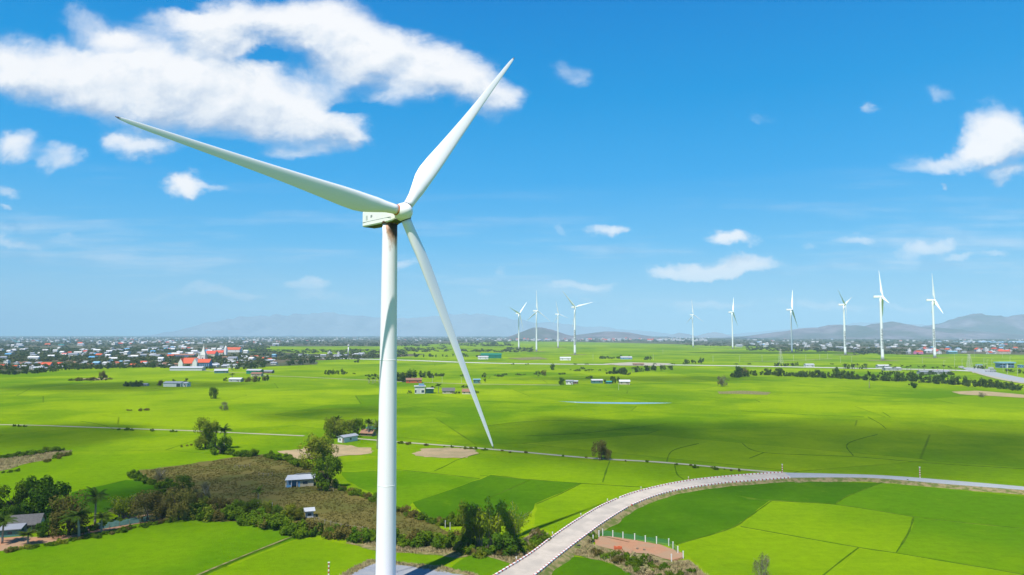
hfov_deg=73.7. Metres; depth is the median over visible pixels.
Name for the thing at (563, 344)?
paddy
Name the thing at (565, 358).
highway farm
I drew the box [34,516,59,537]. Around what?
broadleaf tree
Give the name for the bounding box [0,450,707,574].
verge grass
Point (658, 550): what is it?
soil plot
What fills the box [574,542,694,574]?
grass verge
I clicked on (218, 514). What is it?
dry shrub
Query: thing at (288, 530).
shrub
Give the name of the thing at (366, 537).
shrub
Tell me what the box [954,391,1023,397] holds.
soil bank
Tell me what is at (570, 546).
kerb
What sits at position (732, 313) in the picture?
wind turbine
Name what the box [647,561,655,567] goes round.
shrub
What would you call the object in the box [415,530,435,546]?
shrub
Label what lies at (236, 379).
pale barn
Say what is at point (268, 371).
brown barn
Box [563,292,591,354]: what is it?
wind turbine
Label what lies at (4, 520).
coconut palm
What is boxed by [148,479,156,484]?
shrub
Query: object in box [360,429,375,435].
thatched shelter
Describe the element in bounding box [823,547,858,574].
paddy bank
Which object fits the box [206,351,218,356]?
red hall
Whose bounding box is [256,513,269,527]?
shrub
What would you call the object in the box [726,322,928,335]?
mountains
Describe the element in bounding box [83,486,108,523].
coconut palm
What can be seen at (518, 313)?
wind turbine
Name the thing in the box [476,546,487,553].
shrub
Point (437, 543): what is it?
shrub
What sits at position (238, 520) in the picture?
shrub
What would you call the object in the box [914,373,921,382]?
distant tree
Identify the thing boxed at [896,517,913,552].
paddy bank
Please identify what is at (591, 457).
track
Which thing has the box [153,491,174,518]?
brownish tree
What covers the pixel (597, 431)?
paddy bank
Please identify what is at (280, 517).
shrub
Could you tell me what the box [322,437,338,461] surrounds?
loose tree
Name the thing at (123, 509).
bamboo clump
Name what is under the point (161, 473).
bare tree
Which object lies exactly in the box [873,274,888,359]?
wind turbine
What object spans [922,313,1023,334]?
hills
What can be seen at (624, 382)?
white hut
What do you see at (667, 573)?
shrub
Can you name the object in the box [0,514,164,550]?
yard soil
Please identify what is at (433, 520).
shrub
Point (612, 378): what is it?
broadleaf tree
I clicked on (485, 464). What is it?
paddy
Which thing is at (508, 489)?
paddy bank
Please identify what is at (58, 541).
dry shrub
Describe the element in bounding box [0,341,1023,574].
ground
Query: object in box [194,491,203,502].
dry shrub
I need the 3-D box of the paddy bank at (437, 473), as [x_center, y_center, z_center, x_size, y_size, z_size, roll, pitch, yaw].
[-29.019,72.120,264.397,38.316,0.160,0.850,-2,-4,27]
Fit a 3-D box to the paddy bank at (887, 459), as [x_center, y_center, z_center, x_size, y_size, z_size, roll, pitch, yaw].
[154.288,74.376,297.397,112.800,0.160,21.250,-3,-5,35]
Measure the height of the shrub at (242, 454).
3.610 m
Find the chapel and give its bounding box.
[216,346,227,354]
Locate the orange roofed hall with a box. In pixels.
[995,350,1010,353]
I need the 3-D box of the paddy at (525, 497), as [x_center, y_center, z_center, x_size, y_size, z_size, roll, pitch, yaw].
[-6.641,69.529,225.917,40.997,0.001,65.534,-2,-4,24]
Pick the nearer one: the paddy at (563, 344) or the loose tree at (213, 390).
the loose tree at (213, 390)
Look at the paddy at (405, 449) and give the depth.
320.07 m
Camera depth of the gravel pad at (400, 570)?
155.28 m
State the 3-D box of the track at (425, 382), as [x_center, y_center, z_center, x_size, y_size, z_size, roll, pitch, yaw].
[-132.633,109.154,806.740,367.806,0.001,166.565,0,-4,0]
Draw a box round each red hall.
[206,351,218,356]
[227,347,241,351]
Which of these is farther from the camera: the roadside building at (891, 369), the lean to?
the roadside building at (891, 369)
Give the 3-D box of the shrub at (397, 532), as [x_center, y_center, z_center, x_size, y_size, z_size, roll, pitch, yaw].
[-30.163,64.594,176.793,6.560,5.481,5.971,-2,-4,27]
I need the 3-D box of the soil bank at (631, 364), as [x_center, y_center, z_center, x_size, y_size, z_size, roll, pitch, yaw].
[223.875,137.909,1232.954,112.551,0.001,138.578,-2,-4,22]
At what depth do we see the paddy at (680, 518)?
213.13 m
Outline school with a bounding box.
[174,354,195,356]
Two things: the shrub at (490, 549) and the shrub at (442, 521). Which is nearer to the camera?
the shrub at (490, 549)
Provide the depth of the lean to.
182.87 m
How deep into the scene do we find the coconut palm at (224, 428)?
322.08 m
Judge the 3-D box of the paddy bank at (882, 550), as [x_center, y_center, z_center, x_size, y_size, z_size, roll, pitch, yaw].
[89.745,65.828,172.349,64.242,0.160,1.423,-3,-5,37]
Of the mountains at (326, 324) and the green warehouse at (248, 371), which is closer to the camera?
the green warehouse at (248, 371)
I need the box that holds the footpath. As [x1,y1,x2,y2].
[197,536,291,574]
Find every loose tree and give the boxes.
[174,474,194,492]
[192,415,218,449]
[208,387,218,398]
[231,498,244,506]
[243,498,259,514]
[259,500,273,512]
[271,504,282,513]
[280,503,297,519]
[293,507,304,519]
[297,432,333,470]
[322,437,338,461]
[323,416,338,437]
[334,419,355,434]
[353,418,365,434]
[455,499,479,540]
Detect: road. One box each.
[498,473,789,574]
[785,473,1023,489]
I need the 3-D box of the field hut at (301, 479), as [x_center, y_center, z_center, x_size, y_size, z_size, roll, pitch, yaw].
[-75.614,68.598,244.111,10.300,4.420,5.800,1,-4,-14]
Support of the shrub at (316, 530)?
on the scrub land at (271, 497)
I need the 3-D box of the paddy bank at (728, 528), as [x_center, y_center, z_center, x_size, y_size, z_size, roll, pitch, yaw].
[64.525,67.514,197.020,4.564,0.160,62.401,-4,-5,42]
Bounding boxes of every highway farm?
[560,357,570,359]
[620,356,631,358]
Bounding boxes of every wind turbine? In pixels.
[115,58,513,574]
[511,302,526,348]
[529,290,549,350]
[555,303,566,347]
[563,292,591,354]
[687,305,700,346]
[728,298,737,348]
[786,290,797,351]
[838,292,851,354]
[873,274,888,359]
[926,277,942,357]
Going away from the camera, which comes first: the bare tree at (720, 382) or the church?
the bare tree at (720, 382)
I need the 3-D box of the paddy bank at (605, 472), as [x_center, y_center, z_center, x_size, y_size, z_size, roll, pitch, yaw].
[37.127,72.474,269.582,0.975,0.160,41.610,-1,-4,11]
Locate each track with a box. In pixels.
[0,424,304,435]
[289,376,526,384]
[358,438,786,472]
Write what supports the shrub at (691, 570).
on the grass verge at (662, 560)
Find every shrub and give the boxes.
[3,548,13,552]
[15,451,25,456]
[47,446,57,451]
[54,538,61,544]
[88,523,98,530]
[93,533,101,538]
[116,526,127,532]
[130,469,141,476]
[130,470,140,478]
[133,474,143,480]
[141,522,148,527]
[142,476,151,483]
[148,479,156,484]
[153,481,166,488]
[155,489,165,494]
[161,479,176,487]
[176,505,197,519]
[180,507,197,520]
[192,503,208,514]
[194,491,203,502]
[194,500,203,513]
[195,507,212,520]
[200,504,219,522]
[206,496,221,504]
[212,509,225,521]
[218,497,230,506]
[220,503,244,519]
[223,506,234,518]
[225,448,234,453]
[226,506,245,520]
[235,514,251,523]
[238,450,248,456]
[239,509,257,525]
[245,449,256,456]
[250,506,265,523]
[250,514,265,526]
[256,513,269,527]
[257,516,275,527]
[266,514,290,527]
[276,513,284,528]
[280,453,291,460]
[280,523,294,535]
[291,519,308,538]
[298,526,314,536]
[299,524,313,536]
[305,519,323,533]
[313,523,323,534]
[321,530,332,539]
[327,529,339,538]
[331,523,349,538]
[332,525,352,539]
[348,487,361,495]
[349,526,362,540]
[351,527,372,543]
[362,492,371,498]
[362,528,375,541]
[368,496,376,502]
[368,528,375,535]
[396,528,406,541]
[397,534,410,543]
[397,537,410,546]
[400,505,410,512]
[405,527,426,540]
[406,509,418,516]
[410,537,423,547]
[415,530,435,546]
[417,511,428,520]
[417,512,424,518]
[424,531,441,544]
[428,518,436,523]
[434,534,451,549]
[440,515,454,526]
[442,513,451,525]
[443,530,463,546]
[446,529,463,536]
[448,511,461,524]
[451,535,461,545]
[452,540,466,552]
[454,543,474,552]
[471,550,486,558]
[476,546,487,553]
[482,544,498,555]
[496,549,505,555]
[513,539,529,552]
[524,542,538,551]
[529,536,542,543]
[534,533,545,543]
[588,531,598,538]
[592,548,602,556]
[600,554,609,559]
[611,551,620,556]
[612,555,624,562]
[625,555,633,565]
[633,556,643,565]
[633,566,640,572]
[640,553,651,563]
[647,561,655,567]
[664,570,672,574]
[685,568,695,572]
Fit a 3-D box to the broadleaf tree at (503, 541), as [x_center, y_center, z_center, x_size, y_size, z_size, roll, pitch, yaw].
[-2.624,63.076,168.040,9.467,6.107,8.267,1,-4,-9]
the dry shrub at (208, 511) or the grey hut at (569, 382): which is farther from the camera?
the grey hut at (569, 382)
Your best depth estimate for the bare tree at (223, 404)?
484.08 m
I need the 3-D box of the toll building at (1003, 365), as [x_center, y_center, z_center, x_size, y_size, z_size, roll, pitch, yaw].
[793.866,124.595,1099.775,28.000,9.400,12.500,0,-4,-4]
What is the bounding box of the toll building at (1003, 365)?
[993,362,1015,367]
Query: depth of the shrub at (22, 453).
301.46 m
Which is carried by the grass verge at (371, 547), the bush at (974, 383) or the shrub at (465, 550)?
the shrub at (465, 550)
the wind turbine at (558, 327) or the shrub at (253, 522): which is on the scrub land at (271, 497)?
the shrub at (253, 522)
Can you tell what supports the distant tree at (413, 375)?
on the ground at (943, 424)
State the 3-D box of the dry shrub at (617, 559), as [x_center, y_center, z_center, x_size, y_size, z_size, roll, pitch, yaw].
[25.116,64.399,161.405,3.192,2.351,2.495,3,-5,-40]
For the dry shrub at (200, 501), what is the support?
on the scrub land at (271, 497)
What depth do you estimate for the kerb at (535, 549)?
207.46 m
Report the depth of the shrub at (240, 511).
199.30 m
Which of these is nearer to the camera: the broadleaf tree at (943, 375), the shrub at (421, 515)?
the shrub at (421, 515)
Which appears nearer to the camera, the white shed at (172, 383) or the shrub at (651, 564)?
the shrub at (651, 564)
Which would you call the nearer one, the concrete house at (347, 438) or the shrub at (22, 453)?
the shrub at (22, 453)
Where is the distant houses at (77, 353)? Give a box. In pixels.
[0,337,1022,360]
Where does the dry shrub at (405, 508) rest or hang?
on the scrub land at (271, 497)
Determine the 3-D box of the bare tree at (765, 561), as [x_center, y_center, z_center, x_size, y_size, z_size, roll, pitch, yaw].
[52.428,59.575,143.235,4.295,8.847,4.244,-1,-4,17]
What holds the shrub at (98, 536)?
on the ground at (943, 424)
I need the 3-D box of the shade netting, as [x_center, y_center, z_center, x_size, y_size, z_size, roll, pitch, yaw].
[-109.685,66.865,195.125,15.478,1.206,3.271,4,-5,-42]
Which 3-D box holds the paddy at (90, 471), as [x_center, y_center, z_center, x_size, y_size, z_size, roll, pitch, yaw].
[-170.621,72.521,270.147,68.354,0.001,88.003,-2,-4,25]
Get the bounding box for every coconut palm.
[0,513,17,543]
[15,527,40,544]
[58,505,92,537]
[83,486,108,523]
[90,510,114,532]
[217,423,232,443]
[251,485,262,498]
[362,419,373,431]
[371,419,378,448]
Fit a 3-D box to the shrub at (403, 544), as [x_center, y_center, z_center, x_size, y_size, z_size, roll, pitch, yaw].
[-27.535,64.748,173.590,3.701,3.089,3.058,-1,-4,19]
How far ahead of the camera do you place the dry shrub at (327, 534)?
179.91 m
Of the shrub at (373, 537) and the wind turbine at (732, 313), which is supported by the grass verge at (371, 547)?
the shrub at (373, 537)
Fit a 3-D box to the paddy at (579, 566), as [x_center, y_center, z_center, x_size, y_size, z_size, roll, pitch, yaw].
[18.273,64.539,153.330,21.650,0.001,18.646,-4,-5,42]
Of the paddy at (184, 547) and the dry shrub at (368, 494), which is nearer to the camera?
the paddy at (184, 547)
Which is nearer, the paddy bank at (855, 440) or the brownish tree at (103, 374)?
the paddy bank at (855, 440)
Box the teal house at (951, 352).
[946,351,957,353]
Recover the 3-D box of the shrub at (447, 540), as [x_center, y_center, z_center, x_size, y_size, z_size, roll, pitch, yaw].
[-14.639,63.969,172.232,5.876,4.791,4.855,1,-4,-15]
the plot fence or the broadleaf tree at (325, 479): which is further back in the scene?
the broadleaf tree at (325, 479)
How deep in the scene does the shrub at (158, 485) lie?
238.86 m
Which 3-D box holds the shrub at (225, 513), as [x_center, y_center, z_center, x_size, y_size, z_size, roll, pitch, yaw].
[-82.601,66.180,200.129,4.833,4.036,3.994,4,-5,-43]
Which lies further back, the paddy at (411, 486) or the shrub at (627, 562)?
the paddy at (411, 486)
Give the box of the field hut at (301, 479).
[285,473,314,487]
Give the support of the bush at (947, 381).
on the ground at (943, 424)
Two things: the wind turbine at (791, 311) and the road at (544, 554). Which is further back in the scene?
the wind turbine at (791, 311)
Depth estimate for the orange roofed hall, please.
1865.45 m
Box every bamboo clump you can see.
[101,492,142,518]
[462,503,490,546]
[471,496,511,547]
[501,500,531,538]
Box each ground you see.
[0,336,1023,371]
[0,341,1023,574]
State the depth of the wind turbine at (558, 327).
2699.22 m
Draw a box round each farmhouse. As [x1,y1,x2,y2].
[7,513,46,531]
[442,388,454,393]
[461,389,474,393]
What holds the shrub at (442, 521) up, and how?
on the ground at (943, 424)
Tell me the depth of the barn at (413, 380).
757.64 m
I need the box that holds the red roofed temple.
[41,362,53,365]
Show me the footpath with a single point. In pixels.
(240, 556)
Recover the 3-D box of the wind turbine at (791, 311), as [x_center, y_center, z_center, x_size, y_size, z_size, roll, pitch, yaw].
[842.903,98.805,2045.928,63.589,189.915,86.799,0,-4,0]
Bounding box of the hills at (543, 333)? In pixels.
[506,327,581,339]
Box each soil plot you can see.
[278,444,371,458]
[412,447,477,457]
[594,536,682,559]
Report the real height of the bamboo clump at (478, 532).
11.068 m
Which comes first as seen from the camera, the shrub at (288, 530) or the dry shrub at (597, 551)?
the dry shrub at (597, 551)
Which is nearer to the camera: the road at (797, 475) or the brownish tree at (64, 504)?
the brownish tree at (64, 504)
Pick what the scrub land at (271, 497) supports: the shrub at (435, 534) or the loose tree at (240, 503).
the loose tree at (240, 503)
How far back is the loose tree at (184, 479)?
232.18 m
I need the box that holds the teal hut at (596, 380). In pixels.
[591,379,602,382]
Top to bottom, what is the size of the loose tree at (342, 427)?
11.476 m
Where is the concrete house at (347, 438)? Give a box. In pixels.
[337,433,358,442]
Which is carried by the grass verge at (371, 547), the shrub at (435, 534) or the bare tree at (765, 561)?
the shrub at (435, 534)
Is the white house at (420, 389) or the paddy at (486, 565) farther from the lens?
the white house at (420, 389)
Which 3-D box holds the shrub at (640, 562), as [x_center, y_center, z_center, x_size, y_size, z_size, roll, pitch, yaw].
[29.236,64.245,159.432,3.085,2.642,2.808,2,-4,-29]
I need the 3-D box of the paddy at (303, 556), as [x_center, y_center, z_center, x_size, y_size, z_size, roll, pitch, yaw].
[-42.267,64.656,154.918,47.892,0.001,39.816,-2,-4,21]
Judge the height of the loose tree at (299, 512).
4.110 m
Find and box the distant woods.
[0,336,1023,369]
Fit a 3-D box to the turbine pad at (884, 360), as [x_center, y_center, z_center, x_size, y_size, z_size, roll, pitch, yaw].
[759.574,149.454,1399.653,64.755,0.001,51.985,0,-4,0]
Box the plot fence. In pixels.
[593,529,683,561]
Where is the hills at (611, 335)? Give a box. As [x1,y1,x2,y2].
[573,331,659,338]
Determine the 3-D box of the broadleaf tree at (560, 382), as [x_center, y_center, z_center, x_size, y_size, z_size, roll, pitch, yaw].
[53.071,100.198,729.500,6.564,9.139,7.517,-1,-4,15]
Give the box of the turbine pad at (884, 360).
[869,360,899,360]
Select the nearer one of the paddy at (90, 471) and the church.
the paddy at (90, 471)
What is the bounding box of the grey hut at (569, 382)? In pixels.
[566,380,573,384]
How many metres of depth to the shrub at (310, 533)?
181.61 m
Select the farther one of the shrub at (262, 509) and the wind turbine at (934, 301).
the wind turbine at (934, 301)
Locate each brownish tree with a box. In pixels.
[48,488,91,537]
[99,370,107,378]
[129,489,164,522]
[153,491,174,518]
[164,482,196,521]
[591,439,611,459]
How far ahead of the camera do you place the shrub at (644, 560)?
161.32 m
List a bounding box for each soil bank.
[510,357,545,359]
[607,362,670,365]
[718,391,770,394]
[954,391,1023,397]
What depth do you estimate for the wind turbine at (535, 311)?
2136.93 m
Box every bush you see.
[944,378,960,384]
[963,379,977,386]
[997,382,1008,388]
[1015,385,1023,390]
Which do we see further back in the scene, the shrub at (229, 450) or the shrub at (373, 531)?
the shrub at (229, 450)
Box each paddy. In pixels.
[0,453,222,502]
[0,518,295,574]
[70,480,168,512]
[211,538,457,574]
[246,346,485,351]
[342,453,744,486]
[342,470,477,507]
[362,445,444,455]
[413,475,579,521]
[441,342,691,346]
[452,556,509,574]
[534,484,644,532]
[552,557,630,574]
[599,482,878,543]
[674,527,856,574]
[743,501,912,551]
[834,549,1020,574]
[836,483,1023,527]
[897,517,1023,573]
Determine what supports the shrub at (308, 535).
on the ground at (943, 424)
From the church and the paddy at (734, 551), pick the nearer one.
the paddy at (734, 551)
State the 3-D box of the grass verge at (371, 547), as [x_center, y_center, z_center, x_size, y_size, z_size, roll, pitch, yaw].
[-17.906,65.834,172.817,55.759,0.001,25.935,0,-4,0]
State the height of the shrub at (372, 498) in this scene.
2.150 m
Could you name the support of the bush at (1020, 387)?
on the ground at (943, 424)
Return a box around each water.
[561,401,657,403]
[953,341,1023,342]
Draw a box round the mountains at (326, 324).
[145,312,672,335]
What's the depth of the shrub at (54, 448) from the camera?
313.72 m
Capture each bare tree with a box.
[154,468,168,479]
[198,482,210,498]
[219,402,227,409]
[717,375,729,385]
[752,551,771,574]
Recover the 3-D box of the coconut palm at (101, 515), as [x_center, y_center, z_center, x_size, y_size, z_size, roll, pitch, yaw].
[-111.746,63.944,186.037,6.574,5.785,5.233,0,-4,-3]
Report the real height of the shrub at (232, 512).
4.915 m
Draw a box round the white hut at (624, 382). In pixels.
[619,380,629,384]
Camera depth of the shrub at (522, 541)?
169.75 m
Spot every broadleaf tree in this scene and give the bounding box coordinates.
[0,478,40,514]
[0,504,20,526]
[17,475,71,514]
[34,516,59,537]
[208,434,232,454]
[310,453,342,490]
[483,531,519,556]
[558,377,564,384]
[610,376,615,382]
[734,366,742,372]
[774,367,782,375]
[908,382,917,387]
[940,371,947,379]
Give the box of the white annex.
[478,356,488,358]
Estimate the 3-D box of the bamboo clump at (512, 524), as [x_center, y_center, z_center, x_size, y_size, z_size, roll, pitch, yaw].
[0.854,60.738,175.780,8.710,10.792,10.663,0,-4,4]
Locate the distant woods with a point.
(23, 355)
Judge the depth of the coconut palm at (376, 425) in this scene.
322.30 m
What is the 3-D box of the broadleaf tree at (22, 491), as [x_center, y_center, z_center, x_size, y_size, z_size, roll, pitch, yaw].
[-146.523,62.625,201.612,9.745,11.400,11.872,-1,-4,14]
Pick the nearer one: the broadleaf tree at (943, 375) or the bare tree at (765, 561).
the bare tree at (765, 561)
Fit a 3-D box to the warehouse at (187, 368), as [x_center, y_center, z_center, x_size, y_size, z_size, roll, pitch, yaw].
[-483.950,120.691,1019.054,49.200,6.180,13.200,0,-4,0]
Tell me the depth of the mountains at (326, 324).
18496.07 m
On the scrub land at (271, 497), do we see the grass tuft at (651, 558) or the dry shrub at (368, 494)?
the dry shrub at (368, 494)
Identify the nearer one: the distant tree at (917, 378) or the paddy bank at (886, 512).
the paddy bank at (886, 512)
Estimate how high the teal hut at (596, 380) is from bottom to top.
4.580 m
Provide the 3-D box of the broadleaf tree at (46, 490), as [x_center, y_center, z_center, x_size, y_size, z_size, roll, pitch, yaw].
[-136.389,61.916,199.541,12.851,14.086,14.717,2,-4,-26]
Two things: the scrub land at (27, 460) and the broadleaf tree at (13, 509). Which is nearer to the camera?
the broadleaf tree at (13, 509)
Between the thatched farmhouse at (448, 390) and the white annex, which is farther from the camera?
the white annex
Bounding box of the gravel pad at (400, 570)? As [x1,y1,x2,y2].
[350,563,460,574]
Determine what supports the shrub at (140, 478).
on the ground at (943, 424)
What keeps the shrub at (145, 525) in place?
on the ground at (943, 424)
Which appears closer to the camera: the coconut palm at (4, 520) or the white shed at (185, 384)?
the coconut palm at (4, 520)
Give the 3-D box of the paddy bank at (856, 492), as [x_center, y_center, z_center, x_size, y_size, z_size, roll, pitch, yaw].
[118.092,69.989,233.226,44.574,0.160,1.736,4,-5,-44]
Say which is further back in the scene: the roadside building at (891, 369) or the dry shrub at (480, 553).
the roadside building at (891, 369)
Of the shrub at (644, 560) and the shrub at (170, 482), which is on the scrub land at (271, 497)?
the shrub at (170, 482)
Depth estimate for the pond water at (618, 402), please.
540.44 m
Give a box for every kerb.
[493,472,781,574]
[533,477,790,574]
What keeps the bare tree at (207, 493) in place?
on the scrub land at (271, 497)
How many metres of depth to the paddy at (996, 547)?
175.60 m
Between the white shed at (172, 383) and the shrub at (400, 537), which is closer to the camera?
the shrub at (400, 537)
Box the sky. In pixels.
[0,0,1023,335]
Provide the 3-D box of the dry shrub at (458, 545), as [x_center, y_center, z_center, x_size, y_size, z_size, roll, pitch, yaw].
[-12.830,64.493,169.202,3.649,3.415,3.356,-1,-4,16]
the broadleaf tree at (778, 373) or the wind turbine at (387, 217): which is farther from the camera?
the broadleaf tree at (778, 373)
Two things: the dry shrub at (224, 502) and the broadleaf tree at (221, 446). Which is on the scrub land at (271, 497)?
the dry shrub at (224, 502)
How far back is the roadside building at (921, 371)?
921.90 m
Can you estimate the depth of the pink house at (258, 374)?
873.30 m
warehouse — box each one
[170,366,205,370]
[246,369,263,373]
[481,353,501,357]
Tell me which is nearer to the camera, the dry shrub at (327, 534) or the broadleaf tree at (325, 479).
the dry shrub at (327, 534)
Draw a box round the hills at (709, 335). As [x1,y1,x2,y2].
[665,332,731,337]
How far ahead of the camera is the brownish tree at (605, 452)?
294.16 m
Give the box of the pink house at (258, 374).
[251,372,263,376]
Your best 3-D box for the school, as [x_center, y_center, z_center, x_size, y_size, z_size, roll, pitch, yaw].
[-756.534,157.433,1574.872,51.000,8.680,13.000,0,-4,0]
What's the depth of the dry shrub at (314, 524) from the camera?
184.26 m
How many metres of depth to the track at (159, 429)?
386.73 m
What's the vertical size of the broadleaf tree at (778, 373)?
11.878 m
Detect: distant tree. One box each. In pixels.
[7,367,13,374]
[80,362,86,368]
[398,372,405,381]
[407,369,416,377]
[893,373,901,380]
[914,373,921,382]
[950,374,961,384]
[988,379,997,387]
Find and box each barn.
[214,369,228,372]
[229,378,243,381]
[264,370,273,372]
[406,378,421,382]
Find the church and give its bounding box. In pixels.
[178,346,212,367]
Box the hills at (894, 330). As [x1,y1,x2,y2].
[728,321,1023,338]
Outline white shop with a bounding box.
[804,364,814,366]
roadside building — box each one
[875,365,889,367]
[882,367,900,370]
[916,370,932,373]
[929,370,948,373]
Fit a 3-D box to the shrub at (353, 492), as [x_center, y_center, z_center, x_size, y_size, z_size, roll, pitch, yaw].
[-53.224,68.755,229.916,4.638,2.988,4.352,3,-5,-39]
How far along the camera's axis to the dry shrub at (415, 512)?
201.97 m
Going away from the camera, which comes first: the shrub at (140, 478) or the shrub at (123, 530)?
the shrub at (123, 530)
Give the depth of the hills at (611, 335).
7677.33 m
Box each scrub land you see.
[0,452,54,470]
[108,454,446,535]
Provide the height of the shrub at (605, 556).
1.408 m
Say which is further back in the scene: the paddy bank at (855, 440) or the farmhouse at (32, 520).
the paddy bank at (855, 440)
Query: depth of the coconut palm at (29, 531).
175.26 m
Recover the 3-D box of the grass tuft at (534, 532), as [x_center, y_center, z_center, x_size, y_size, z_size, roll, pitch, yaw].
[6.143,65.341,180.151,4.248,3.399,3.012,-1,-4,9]
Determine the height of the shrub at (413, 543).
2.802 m
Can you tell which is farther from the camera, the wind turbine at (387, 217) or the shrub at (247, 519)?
the shrub at (247, 519)
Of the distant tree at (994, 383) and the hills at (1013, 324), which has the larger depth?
the hills at (1013, 324)
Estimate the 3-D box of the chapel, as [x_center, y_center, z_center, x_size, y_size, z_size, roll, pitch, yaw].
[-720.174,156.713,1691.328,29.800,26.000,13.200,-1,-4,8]
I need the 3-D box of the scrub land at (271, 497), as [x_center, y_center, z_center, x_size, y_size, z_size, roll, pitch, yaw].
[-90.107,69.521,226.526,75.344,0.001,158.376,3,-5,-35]
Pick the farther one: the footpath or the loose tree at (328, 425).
the loose tree at (328, 425)
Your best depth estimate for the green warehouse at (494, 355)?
1529.04 m
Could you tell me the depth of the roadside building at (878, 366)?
1096.11 m
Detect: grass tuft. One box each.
[528,530,541,537]
[640,569,653,574]
[643,553,657,563]
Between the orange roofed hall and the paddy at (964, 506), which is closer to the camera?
the paddy at (964, 506)
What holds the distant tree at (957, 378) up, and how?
on the ground at (943, 424)
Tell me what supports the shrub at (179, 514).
on the scrub land at (271, 497)
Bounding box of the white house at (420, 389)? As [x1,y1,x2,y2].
[414,384,433,393]
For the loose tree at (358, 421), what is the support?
on the ground at (943, 424)
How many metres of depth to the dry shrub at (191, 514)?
198.74 m
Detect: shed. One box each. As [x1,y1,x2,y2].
[163,381,183,386]
[182,382,190,386]
[304,507,314,517]
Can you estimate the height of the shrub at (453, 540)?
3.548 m
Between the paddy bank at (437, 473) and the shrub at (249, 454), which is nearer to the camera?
the paddy bank at (437, 473)
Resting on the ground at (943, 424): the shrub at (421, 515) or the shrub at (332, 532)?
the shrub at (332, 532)
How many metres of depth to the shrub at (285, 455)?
292.08 m
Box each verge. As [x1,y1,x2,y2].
[343,533,547,563]
[347,559,473,574]
[538,478,793,574]
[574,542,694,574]
[792,477,1023,494]
[967,370,1023,382]
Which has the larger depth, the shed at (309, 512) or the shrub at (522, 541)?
the shed at (309, 512)
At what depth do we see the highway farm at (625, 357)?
1468.21 m
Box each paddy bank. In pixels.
[200,537,292,574]
[396,469,479,478]
[480,475,647,487]
[488,420,568,425]
[489,479,530,497]
[530,423,666,435]
[536,483,581,503]
[602,461,609,481]
[676,501,770,544]
[736,495,1023,528]
[741,526,1023,574]
[742,443,1023,468]
[750,411,861,416]
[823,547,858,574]
[835,483,880,503]
[846,434,877,455]
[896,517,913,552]
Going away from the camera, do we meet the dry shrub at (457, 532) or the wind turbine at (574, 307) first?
the dry shrub at (457, 532)
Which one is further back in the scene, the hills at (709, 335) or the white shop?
the hills at (709, 335)
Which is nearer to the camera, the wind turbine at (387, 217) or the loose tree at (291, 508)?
the wind turbine at (387, 217)
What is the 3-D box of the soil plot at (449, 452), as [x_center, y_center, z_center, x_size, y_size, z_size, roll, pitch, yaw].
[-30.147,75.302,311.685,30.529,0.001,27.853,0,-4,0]
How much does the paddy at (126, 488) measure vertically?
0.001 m
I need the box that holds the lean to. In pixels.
[0,523,26,536]
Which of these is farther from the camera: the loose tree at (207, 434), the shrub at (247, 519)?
the loose tree at (207, 434)
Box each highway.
[343,358,973,372]
[962,367,1023,381]
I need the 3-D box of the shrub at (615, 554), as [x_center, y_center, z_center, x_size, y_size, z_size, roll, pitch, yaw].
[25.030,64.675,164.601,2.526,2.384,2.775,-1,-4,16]
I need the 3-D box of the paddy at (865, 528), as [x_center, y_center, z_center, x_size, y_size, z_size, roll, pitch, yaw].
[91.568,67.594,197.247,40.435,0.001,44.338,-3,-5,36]
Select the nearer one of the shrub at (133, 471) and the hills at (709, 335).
the shrub at (133, 471)
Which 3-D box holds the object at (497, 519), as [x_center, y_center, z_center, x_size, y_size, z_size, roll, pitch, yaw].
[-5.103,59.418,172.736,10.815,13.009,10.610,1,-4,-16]
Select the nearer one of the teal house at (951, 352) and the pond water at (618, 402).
the pond water at (618, 402)
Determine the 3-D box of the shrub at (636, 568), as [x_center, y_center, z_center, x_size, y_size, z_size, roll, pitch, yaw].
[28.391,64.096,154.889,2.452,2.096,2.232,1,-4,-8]
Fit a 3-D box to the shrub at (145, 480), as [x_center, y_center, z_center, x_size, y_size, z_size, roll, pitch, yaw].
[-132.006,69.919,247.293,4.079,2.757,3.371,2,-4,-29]
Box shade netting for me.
[97,515,158,529]
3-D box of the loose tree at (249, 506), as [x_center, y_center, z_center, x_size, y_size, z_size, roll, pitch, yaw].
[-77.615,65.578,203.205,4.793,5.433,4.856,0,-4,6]
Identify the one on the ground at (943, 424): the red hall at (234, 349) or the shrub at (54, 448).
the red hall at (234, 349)

